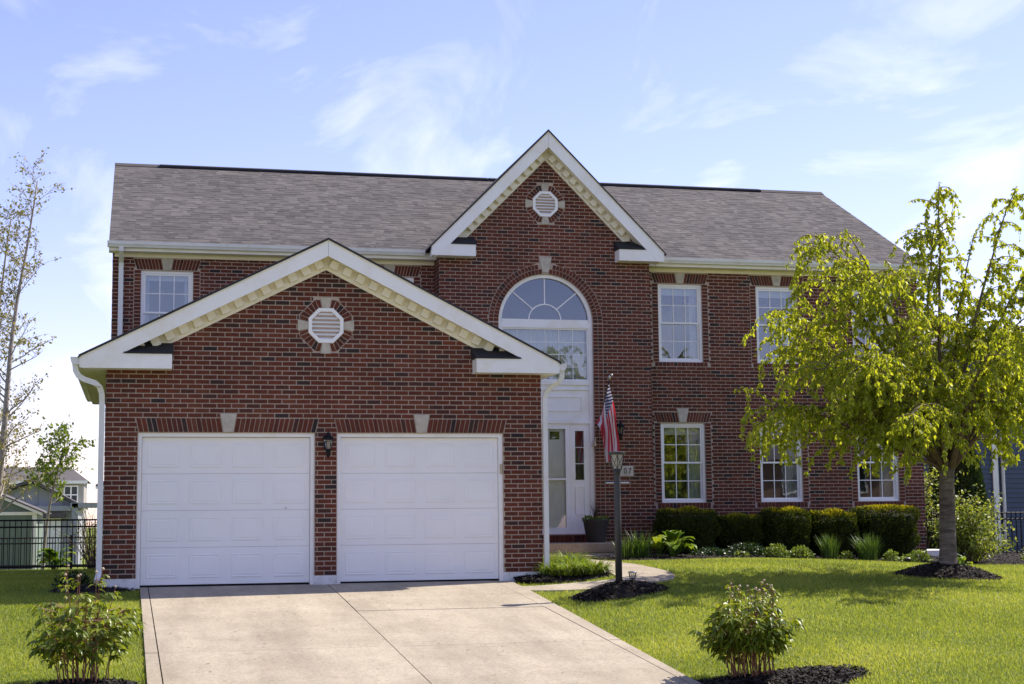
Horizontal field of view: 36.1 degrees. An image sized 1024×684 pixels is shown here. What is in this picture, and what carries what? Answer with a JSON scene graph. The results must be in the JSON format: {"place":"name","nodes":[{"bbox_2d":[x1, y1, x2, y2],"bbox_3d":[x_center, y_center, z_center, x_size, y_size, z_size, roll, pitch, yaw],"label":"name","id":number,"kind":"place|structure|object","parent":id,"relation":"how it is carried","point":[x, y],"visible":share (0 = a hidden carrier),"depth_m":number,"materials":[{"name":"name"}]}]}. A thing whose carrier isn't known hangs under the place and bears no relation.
{"place":"outdoors","nodes":[
{"label":"outdoors","id":0,"kind":"place"},
{"bbox_2d":[140,581,700,683],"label":"driveway","id":1,"kind":"structure","parent":0,"point":[372,636],"depth_m":16.86,"materials":[{"name":"concrete"}]},
{"bbox_2d":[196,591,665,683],"bbox_3d":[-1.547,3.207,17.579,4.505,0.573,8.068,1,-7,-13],"label":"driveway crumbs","id":2,"kind":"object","parent":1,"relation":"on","point":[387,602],"visible":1,"depth_m":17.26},
{"bbox_2d":[0,527,1023,683],"bbox_3d":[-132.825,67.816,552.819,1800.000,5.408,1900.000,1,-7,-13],"label":"ground","id":3,"kind":"structure","parent":0,"point":[67,568],"depth_m":17.48,"materials":[{"name":"green plant"}]},
{"bbox_2d":[0,198,45,487],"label":"birch tree","id":4,"kind":"object","parent":3,"relation":"on","point":[10,304],"visible":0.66,"depth_m":40.31,"materials":[{"name":"green plant"}]},
{"bbox_2d":[0,494,51,569],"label":"garden shed","id":5,"kind":"structure","parent":3,"relation":"on","point":[15,510],"depth_m":42.92,"materials":[{"name":"green"}]},
{"bbox_2d":[0,147,72,512],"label":"birch tree","id":6,"kind":"object","parent":3,"relation":"on","point":[6,415],"visible":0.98,"depth_m":39.49,"materials":[{"name":"green plant"}]},
{"bbox_2d":[1,467,90,556],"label":"suburban house","id":7,"kind":"structure","parent":3,"relation":"on","point":[75,487],"depth_m":88.98,"materials":[{"name":"white plastic"}]},
{"bbox_2d":[64,485,77,501],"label":"window","id":8,"kind":"structure","parent":7,"relation":"in","point":[71,492],"depth_m":88.83,"materials":[{"name":"white plastic"}]},
{"bbox_2d":[0,519,102,569],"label":"metal fence","id":9,"kind":"object","parent":3,"relation":"on","point":[49,527],"visible":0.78,"depth_m":32.96,"materials":[{"name":"black metal"}]},
{"bbox_2d":[0,535,102,568],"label":"metal fence","id":10,"kind":"object","parent":3,"relation":"on","point":[52,543],"visible":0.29,"depth_m":40.99,"materials":[{"name":"black metal"}]},
{"bbox_2d":[1,479,103,564],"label":"grey garage","id":11,"kind":"structure","parent":3,"relation":"on","point":[58,509],"depth_m":53.98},
{"bbox_2d":[42,518,61,564],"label":"garage door","id":12,"kind":"structure","parent":11,"relation":"in","point":[58,523],"depth_m":53.95,"materials":[{"name":"white plastic"}]},
{"bbox_2d":[10,415,97,569],"bbox_3d":[-10.964,3.655,38.061,1.895,3.884,1.575,-4,-7,28],"label":"young tree","id":13,"kind":"object","parent":3,"relation":"on","point":[48,478],"visible":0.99,"depth_m":38.09,"materials":[{"name":"green plant"}]},
{"bbox_2d":[36,547,75,569],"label":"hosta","id":14,"kind":"object","parent":3,"relation":"on","point":[52,556],"visible":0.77,"depth_m":36.80,"materials":[{"name":"green plant"}]},
{"bbox_2d":[50,570,93,588],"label":"shrub","id":15,"kind":"object","parent":3,"relation":"on","point":[81,580],"visible":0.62,"depth_m":22.09,"materials":[{"name":"green plant"}]},
{"bbox_2d":[53,503,103,568],"bbox_3d":[-9.748,4.550,36.688,1.971,1.598,1.859,3,-8,-30],"label":"leafy shrub","id":16,"kind":"object","parent":3,"relation":"on","point":[90,560],"visible":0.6,"depth_m":36.45,"materials":[{"name":"green plant"}]},
{"bbox_2d":[30,676,141,683],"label":"mulch mound","id":17,"kind":"object","parent":3,"relation":"on","point":[113,680],"visible":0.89,"depth_m":14.03,"materials":[{"name":"black wood"}]},
{"bbox_2d":[21,564,146,683],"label":"peony bush","id":18,"kind":"object","parent":17,"relation":"on","point":[95,646],"visible":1,"depth_m":13.95,"materials":[{"name":"green plant"}]},
{"bbox_2d":[48,584,139,594],"bbox_3d":[-5.760,3.392,21.631,1.285,0.152,1.035,1,-7,-13],"label":"mulch mound","id":19,"kind":"object","parent":3,"relation":"on","point":[92,589],"visible":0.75,"depth_m":21.40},
{"bbox_2d":[95,481,103,535],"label":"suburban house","id":20,"kind":"structure","parent":3,"relation":"on","point":[96,486],"depth_m":104.41,"materials":[{"name":"grey"}]},
{"bbox_2d":[70,129,958,590],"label":"brick house","id":21,"kind":"structure","parent":3,"relation":"on","point":[440,359],"depth_m":28.92,"materials":[{"name":"red brick"}]},
{"bbox_2d":[140,271,192,324],"bbox_3d":[-6.347,-0.516,28.894,0.932,1.545,0.249,1,-7,-13],"label":"window","id":22,"kind":"structure","parent":21,"relation":"in","point":[146,276],"depth_m":28.91,"materials":[{"name":"white plastic"}]},
{"bbox_2d":[136,433,313,588],"bbox_3d":[-4.040,2.371,22.239,2.461,2.159,0.180,1,-7,-13],"label":"garage door","id":23,"kind":"structure","parent":21,"relation":"in","point":[246,488],"depth_m":22.20,"materials":[{"name":"white metal"}]},
{"bbox_2d":[322,431,333,457],"bbox_3d":[-2.628,1.462,22.455,0.164,0.380,0.223,1,-7,-13],"label":"wall lantern","id":24,"kind":"object","parent":21,"relation":"attached to","point":[327,439],"depth_m":22.40,"materials":[{"name":"black metal"}]},
{"bbox_2d":[337,433,503,583],"bbox_3d":[-1.340,2.415,22.869,2.442,2.159,0.202,1,-7,-13],"label":"garage door","id":25,"kind":"structure","parent":21,"relation":"in","point":[388,484],"depth_m":22.85,"materials":[{"name":"white metal"}]},
{"bbox_2d":[502,327,588,380],"bbox_3d":[0.603,0.288,29.970,1.700,1.124,0.263,1,-7,-13],"label":"picture window","id":26,"kind":"structure","parent":21,"relation":"in","point":[566,345],"depth_m":30.14,"materials":[{"name":"glass"}]},
{"bbox_2d":[541,429,565,527],"bbox_3d":[0.631,2.608,29.687,0.794,1.985,0.056,1,-7,-13],"label":"front door","id":27,"kind":"structure","parent":21,"relation":"in","point":[556,437],"depth_m":29.72,"materials":[{"name":"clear glass"}]},
{"bbox_2d":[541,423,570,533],"bbox_3d":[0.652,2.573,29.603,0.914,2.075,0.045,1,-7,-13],"label":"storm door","id":28,"kind":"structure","parent":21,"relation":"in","point":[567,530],"depth_m":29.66,"materials":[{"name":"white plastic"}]},
{"bbox_2d":[592,374,619,462],"bbox_3d":[1.629,1.449,29.414,0.325,1.645,0.933,3,-7,-29],"label":"flag","id":29,"kind":"object","parent":21,"relation":"attached to","point":[605,422],"visible":0.98,"depth_m":29.16,"materials":[{"name":"red fabric"}]},
{"bbox_2d":[617,420,624,439],"bbox_3d":[2.051,1.676,29.832,0.164,0.380,0.223,1,-7,-13],"label":"wall lantern","id":30,"kind":"object","parent":21,"relation":"attached to","point":[620,427],"depth_m":29.78,"materials":[{"name":"black metal"}]},
{"bbox_2d":[658,284,702,361],"bbox_3d":[3.287,-0.355,31.181,0.913,1.545,0.246,1,-7,-13],"label":"window","id":31,"kind":"structure","parent":21,"relation":"in","point":[693,291],"depth_m":31.18,"materials":[{"name":"white plastic"}]},
{"bbox_2d":[661,423,705,502],"bbox_3d":[3.315,2.377,30.870,0.913,1.546,0.248,1,-7,-13],"label":"window","id":32,"kind":"structure","parent":21,"relation":"in","point":[694,432],"depth_m":30.90,"materials":[{"name":"white plastic"}]},
{"bbox_2d":[755,287,798,363],"bbox_3d":[5.278,-0.321,31.655,0.895,1.545,0.249,1,-7,-13],"label":"window","id":33,"kind":"structure","parent":21,"relation":"in","point":[761,292],"depth_m":31.64,"materials":[{"name":"white plastic"}]},
{"bbox_2d":[759,424,802,501],"bbox_3d":[5.306,2.411,31.343,0.895,1.546,0.249,1,-7,-13],"label":"window","id":34,"kind":"structure","parent":21,"relation":"in","point":[794,491],"depth_m":31.32,"materials":[{"name":"white plastic"}]},
{"bbox_2d":[852,290,892,353],"bbox_3d":[7.302,-0.287,32.135,0.906,1.545,0.248,1,-7,-13],"label":"window","id":35,"kind":"structure","parent":21,"relation":"in","point":[889,318],"depth_m":32.08,"materials":[{"name":"white plastic"}]},
{"bbox_2d":[857,428,898,500],"bbox_3d":[7.331,2.444,31.823,0.906,1.546,0.247,1,-7,-13],"label":"window","id":36,"kind":"structure","parent":21,"relation":"in","point":[889,488],"depth_m":31.79,"materials":[{"name":"white plastic"}]},
{"bbox_2d":[513,560,612,584],"bbox_3d":[0.475,3.516,24.120,1.516,0.331,3.998,1,-7,-13],"label":"mulch bed","id":37,"kind":"object","parent":3,"relation":"on","point":[537,579],"visible":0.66,"depth_m":22.60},
{"bbox_2d":[527,560,580,575],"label":"day lily","id":38,"kind":"object","parent":37,"relation":"on","point":[545,570],"visible":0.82,"depth_m":22.86,"materials":[{"name":"green plant"}]},
{"bbox_2d":[543,555,570,565],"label":"day lily","id":39,"kind":"object","parent":37,"relation":"on","point":[554,560],"visible":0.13,"depth_m":23.84,"materials":[{"name":"green plant"}]},
{"bbox_2d":[544,560,600,575],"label":"day lily","id":40,"kind":"object","parent":37,"relation":"on","point":[571,571],"visible":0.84,"depth_m":22.69,"materials":[{"name":"green plant"}]},
{"bbox_2d":[550,551,597,560],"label":"day lily","id":41,"kind":"object","parent":37,"relation":"on","point":[568,555],"visible":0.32,"depth_m":24.36,"materials":[{"name":"green plant"}]},
{"bbox_2d":[552,554,596,565],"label":"day lily","id":42,"kind":"object","parent":37,"relation":"on","point":[574,560],"visible":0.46,"depth_m":23.55,"materials":[{"name":"green plant"}]},
{"bbox_2d":[561,558,614,574],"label":"day lily","id":43,"kind":"object","parent":37,"relation":"on","point":[604,567],"visible":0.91,"depth_m":22.64,"materials":[{"name":"green plant"}]},
{"bbox_2d":[542,542,625,559],"bbox_3d":[0.653,3.955,28.396,2.680,0.635,1.686,1,-7,-13],"label":"front porch","id":44,"kind":"object","parent":3,"relation":"on","point":[591,549],"visible":0.16,"depth_m":28.11,"materials":[{"name":"concrete"}]},
{"bbox_2d":[581,501,609,541],"bbox_3d":[1.563,3.310,29.170,0.542,0.800,0.536,1,-7,-13],"label":"planter","id":45,"kind":"object","parent":44,"relation":"on","point":[595,526],"visible":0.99,"depth_m":28.98,"materials":[{"name":"plastic"}]},
{"bbox_2d":[523,559,674,591],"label":"front walk","id":46,"kind":"structure","parent":3,"relation":"on","point":[648,573],"depth_m":22.00,"materials":[{"name":"concrete"}]},
{"bbox_2d":[568,579,670,601],"bbox_3d":[1.416,3.258,20.674,1.392,0.308,1.088,1,-7,-13],"label":"mulch mound","id":47,"kind":"object","parent":3,"relation":"on","point":[623,589],"visible":0.99,"depth_m":20.44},
{"bbox_2d":[604,451,629,582],"bbox_3d":[1.399,2.417,20.773,0.236,1.940,0.293,-6,-8,38],"label":"lamp post","id":48,"kind":"object","parent":47,"relation":"on","point":[616,458],"visible":0.98,"depth_m":20.77,"materials":[{"name":"brown metal"}]},
{"bbox_2d":[620,466,633,475],"bbox_3d":[2.143,2.447,29.847,0.340,0.200,0.024,1,-7,-13],"label":"house number","id":49,"kind":"object","parent":48,"relation":"attached to","point":[627,470],"visible":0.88,"depth_m":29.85,"materials":[{"name":"stone"}]},
{"bbox_2d":[628,571,636,579],"bbox_3d":[1.600,3.152,20.870,0.132,0.222,0.129,1,-7,-13],"label":"path light","id":50,"kind":"object","parent":47,"relation":"on","point":[631,572],"visible":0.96,"depth_m":20.84,"materials":[{"name":"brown metal"}]},
{"bbox_2d":[686,664,870,683],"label":"mulch mound","id":51,"kind":"object","parent":3,"relation":"on","point":[822,674],"visible":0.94,"depth_m":14.26,"materials":[{"name":"black wood"}]},
{"bbox_2d":[687,579,807,677],"bbox_3d":[2.254,2.649,14.548,1.048,0.890,1.018,5,-8,-39],"label":"peony bush","id":52,"kind":"object","parent":51,"relation":"on","point":[738,632],"visible":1,"depth_m":14.37,"materials":[{"name":"green plant"}]},
{"bbox_2d":[592,552,1023,564],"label":"mulch bed","id":53,"kind":"object","parent":3,"relation":"on","point":[1013,558],"visible":0.27,"depth_m":28.37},
{"bbox_2d":[611,537,639,558],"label":"iris clump","id":54,"kind":"object","parent":53,"relation":"on","point":[625,552],"visible":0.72,"depth_m":27.30,"materials":[{"name":"green plant"}]},
{"bbox_2d":[622,530,657,557],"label":"iris clump","id":55,"kind":"object","parent":53,"relation":"on","point":[642,549],"visible":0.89,"depth_m":27.47,"materials":[{"name":"green plant"}]},
{"bbox_2d":[647,537,673,556],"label":"hosta","id":56,"kind":"object","parent":53,"relation":"on","point":[660,544],"visible":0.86,"depth_m":27.64,"materials":[{"name":"green plant"}]},
{"bbox_2d":[656,530,696,555],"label":"hosta","id":57,"kind":"object","parent":53,"relation":"on","point":[673,540],"visible":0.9,"depth_m":27.83,"materials":[{"name":"green plant"}]},
{"bbox_2d":[652,505,721,553],"bbox_3d":[3.278,3.548,29.396,1.211,1.009,1.060,1,-7,-13],"label":"yew hedge","id":58,"kind":"object","parent":53,"relation":"on","point":[702,529],"visible":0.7,"depth_m":29.05,"materials":[{"name":"green plant"}]},
{"bbox_2d":[689,546,732,555],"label":"ground cover","id":59,"kind":"object","parent":53,"relation":"on","point":[717,551],"visible":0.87,"depth_m":28.27,"materials":[{"name":"green plant"}]},
{"bbox_2d":[715,512,765,553],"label":"yew hedge","id":60,"kind":"object","parent":53,"relation":"on","point":[736,528],"visible":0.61,"depth_m":29.36,"materials":[{"name":"green plant"}]},
{"bbox_2d":[733,551,750,556],"bbox_3d":[4.140,3.825,28.303,0.354,0.154,0.302,1,-7,-13],"label":"sedum","id":61,"kind":"object","parent":53,"relation":"on","point":[746,554],"visible":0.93,"depth_m":28.24,"materials":[{"name":"green plant"}]},
{"bbox_2d":[727,542,767,555],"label":"ground cover","id":62,"kind":"object","parent":53,"relation":"on","point":[743,547],"visible":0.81,"depth_m":28.54,"materials":[{"name":"green plant"}]},
{"bbox_2d":[762,543,791,557],"bbox_3d":[4.784,3.798,28.458,0.578,0.333,0.446,1,-7,-13],"label":"sedum","id":63,"kind":"object","parent":53,"relation":"on","point":[778,550],"visible":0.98,"depth_m":28.41,"materials":[{"name":"green plant"}]},
{"bbox_2d":[758,505,811,554],"bbox_3d":[5.146,3.610,29.796,0.932,1.029,1.126,1,-7,-13],"label":"yew hedge","id":64,"kind":"object","parent":53,"relation":"on","point":[791,530],"visible":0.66,"depth_m":29.41,"materials":[{"name":"green plant"}]},
{"bbox_2d":[790,544,814,558],"bbox_3d":[5.258,3.822,28.512,0.530,0.309,0.455,3,-7,-28],"label":"sedum","id":65,"kind":"object","parent":53,"relation":"on","point":[798,551],"visible":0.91,"depth_m":28.45,"materials":[{"name":"green plant"}]},
{"bbox_2d":[813,532,844,558],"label":"daffodil clump","id":66,"kind":"object","parent":53,"relation":"on","point":[828,547],"visible":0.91,"depth_m":28.52,"materials":[{"name":"green plant"}]},
{"bbox_2d":[808,507,860,556],"bbox_3d":[6.103,3.676,30.065,0.989,1.027,1.032,1,-7,-13],"label":"yew hedge","id":67,"kind":"object","parent":53,"relation":"on","point":[844,523],"visible":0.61,"depth_m":29.72,"materials":[{"name":"green plant"}]},
{"bbox_2d":[839,550,854,559],"bbox_3d":[6.100,3.901,28.653,0.341,0.248,0.302,1,-7,-13],"label":"sedum","id":68,"kind":"object","parent":53,"relation":"on","point":[846,555],"visible":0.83,"depth_m":28.64,"materials":[{"name":"green plant"}]},
{"bbox_2d":[852,532,883,560],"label":"daffodil clump","id":69,"kind":"object","parent":53,"relation":"on","point":[868,551],"visible":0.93,"depth_m":28.54,"materials":[{"name":"green plant"}]},
{"bbox_2d":[848,504,920,557],"bbox_3d":[7.165,3.676,30.299,1.237,1.131,1.186,1,-7,-13],"label":"yew hedge","id":70,"kind":"object","parent":53,"relation":"on","point":[899,532],"visible":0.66,"depth_m":29.89,"materials":[{"name":"green plant"}]},
{"bbox_2d":[882,549,900,560],"bbox_3d":[6.913,3.906,28.694,0.400,0.278,0.313,1,-7,-13],"label":"sedum","id":71,"kind":"object","parent":53,"relation":"on","point":[888,553],"visible":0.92,"depth_m":28.66,"materials":[{"name":"green plant"}]},
{"bbox_2d":[896,553,920,561],"bbox_3d":[7.205,3.951,28.596,0.476,0.222,0.388,1,-7,-13],"label":"sedum","id":72,"kind":"object","parent":53,"relation":"on","point":[914,558],"visible":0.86,"depth_m":28.57,"materials":[{"name":"green plant"}]},
{"bbox_2d":[910,549,933,560],"bbox_3d":[7.495,3.937,28.890,0.520,0.292,0.436,1,-7,-13],"label":"sedum","id":73,"kind":"object","parent":53,"relation":"on","point":[922,553],"visible":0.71,"depth_m":28.82,"materials":[{"name":"green plant"}]},
{"bbox_2d":[923,483,1017,562],"bbox_3d":[8.403,3.333,28.635,1.712,1.519,1.586,-4,-7,28],"label":"leafy shrub","id":74,"kind":"object","parent":53,"relation":"on","point":[973,543],"visible":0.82,"depth_m":28.48,"materials":[{"name":"green plant"}]},
{"bbox_2d":[925,465,938,548],"bbox_3d":[9.911,3.745,36.470,0.752,2.643,0.744,1,-7,-13],"label":"arborvitae","id":75,"kind":"object","parent":3,"relation":"on","point":[933,497],"visible":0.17,"depth_m":36.29,"materials":[{"name":"green plant"}]},
{"bbox_2d":[923,456,963,546],"bbox_3d":[8.732,3.509,35.026,2.104,2.671,1.851,1,-7,-13],"label":"leafy shrub","id":76,"kind":"object","parent":3,"relation":"on","point":[926,480],"visible":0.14,"depth_m":34.87,"materials":[{"name":"green plant"}]},
{"bbox_2d":[893,561,1003,580],"bbox_3d":[6.298,3.312,22.719,1.721,0.298,1.303,1,-7,-13],"label":"mulch mound","id":77,"kind":"object","parent":3,"relation":"on","point":[938,570],"visible":0.97,"depth_m":22.41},
{"bbox_2d":[734,182,1023,564],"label":"weeping tree","id":78,"kind":"object","parent":77,"relation":"on","point":[894,404],"visible":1,"depth_m":22.60,"materials":[{"name":"green plant"}]},
{"bbox_2d":[957,554,972,564],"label":"hosta","id":79,"kind":"object","parent":3,"relation":"on","point":[962,560],"visible":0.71,"depth_m":25.61,"materials":[{"name":"green plant"}]},
{"bbox_2d":[920,334,1023,550],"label":"blue house","id":80,"kind":"structure","parent":3,"relation":"on","point":[1007,484],"depth_m":39.53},
{"bbox_2d":[954,449,991,553],"bbox_3d":[10.494,3.609,36.100,1.003,2.798,0.996,1,-7,-13],"label":"arborvitae","id":81,"kind":"object","parent":3,"relation":"on","point":[969,480],"visible":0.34,"depth_m":35.93,"materials":[{"name":"green plant"}]},
{"bbox_2d":[926,511,1023,552],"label":"metal fence","id":82,"kind":"object","parent":3,"relation":"on","point":[1006,519],"visible":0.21,"depth_m":35.01,"materials":[{"name":"black metal"}]},
{"bbox_2d":[0,0,1023,527],"label":"sky","id":83,"kind":"structure","parent":0,"point":[868,106],"materials":[{"name":"blue"}]}
]}

